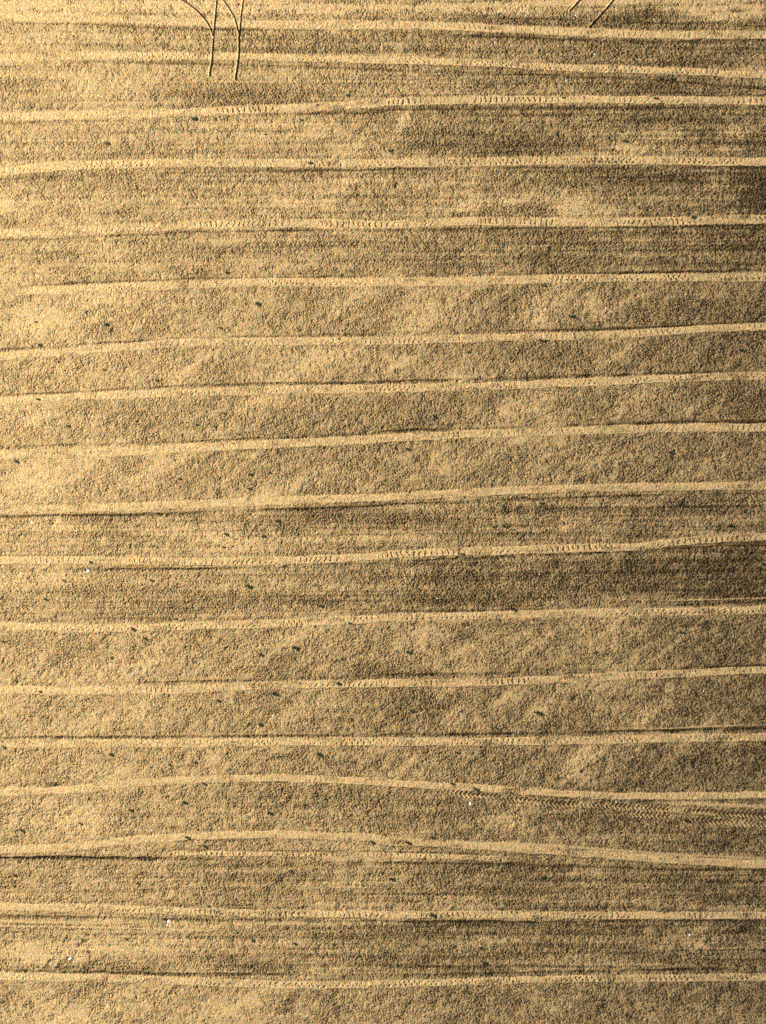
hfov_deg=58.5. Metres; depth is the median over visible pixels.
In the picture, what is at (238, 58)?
narrow rut
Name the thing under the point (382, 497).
wheel track
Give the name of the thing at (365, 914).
wheel track
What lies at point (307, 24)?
wheel track
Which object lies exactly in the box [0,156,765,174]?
wheel track
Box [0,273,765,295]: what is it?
wheel track
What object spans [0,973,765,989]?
wheel track
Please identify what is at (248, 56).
wheel track
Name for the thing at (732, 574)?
ground
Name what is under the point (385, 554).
wheel track
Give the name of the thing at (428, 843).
wheel track
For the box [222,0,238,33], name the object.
narrow rut
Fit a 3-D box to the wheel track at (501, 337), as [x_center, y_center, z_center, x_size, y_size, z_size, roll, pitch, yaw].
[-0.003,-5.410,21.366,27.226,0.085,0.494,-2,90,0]
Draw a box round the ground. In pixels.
[0,0,765,1023]
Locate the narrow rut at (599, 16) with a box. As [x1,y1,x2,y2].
[589,0,613,27]
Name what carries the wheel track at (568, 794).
on the ground
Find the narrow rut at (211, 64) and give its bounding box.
[209,0,217,75]
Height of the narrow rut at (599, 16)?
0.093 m
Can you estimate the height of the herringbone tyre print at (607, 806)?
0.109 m
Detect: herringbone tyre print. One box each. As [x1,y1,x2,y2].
[428,789,765,819]
[601,809,765,827]
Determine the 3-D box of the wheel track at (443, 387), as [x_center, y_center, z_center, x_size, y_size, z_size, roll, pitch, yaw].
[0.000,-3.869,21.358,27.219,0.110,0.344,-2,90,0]
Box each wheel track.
[0,13,765,38]
[0,51,765,78]
[0,95,765,120]
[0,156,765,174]
[0,214,765,236]
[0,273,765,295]
[0,322,765,360]
[0,372,765,404]
[0,423,765,458]
[0,482,765,513]
[0,533,765,565]
[0,606,765,632]
[0,666,765,694]
[0,733,765,747]
[0,775,765,799]
[0,830,765,868]
[0,904,765,918]
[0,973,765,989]
[152,849,517,861]
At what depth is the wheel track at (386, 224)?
21.38 m
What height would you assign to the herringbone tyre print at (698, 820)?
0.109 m
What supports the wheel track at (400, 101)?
on the ground
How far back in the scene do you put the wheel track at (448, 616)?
21.39 m
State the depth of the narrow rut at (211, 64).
21.43 m
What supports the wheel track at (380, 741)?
on the ground
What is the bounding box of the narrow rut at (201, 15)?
[181,0,212,35]
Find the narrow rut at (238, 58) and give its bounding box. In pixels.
[234,0,243,79]
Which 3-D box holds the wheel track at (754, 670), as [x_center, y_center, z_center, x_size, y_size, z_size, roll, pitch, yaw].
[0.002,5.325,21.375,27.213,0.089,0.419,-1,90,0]
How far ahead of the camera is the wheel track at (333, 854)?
21.38 m
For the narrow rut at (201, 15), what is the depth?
21.41 m
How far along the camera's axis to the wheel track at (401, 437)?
21.39 m

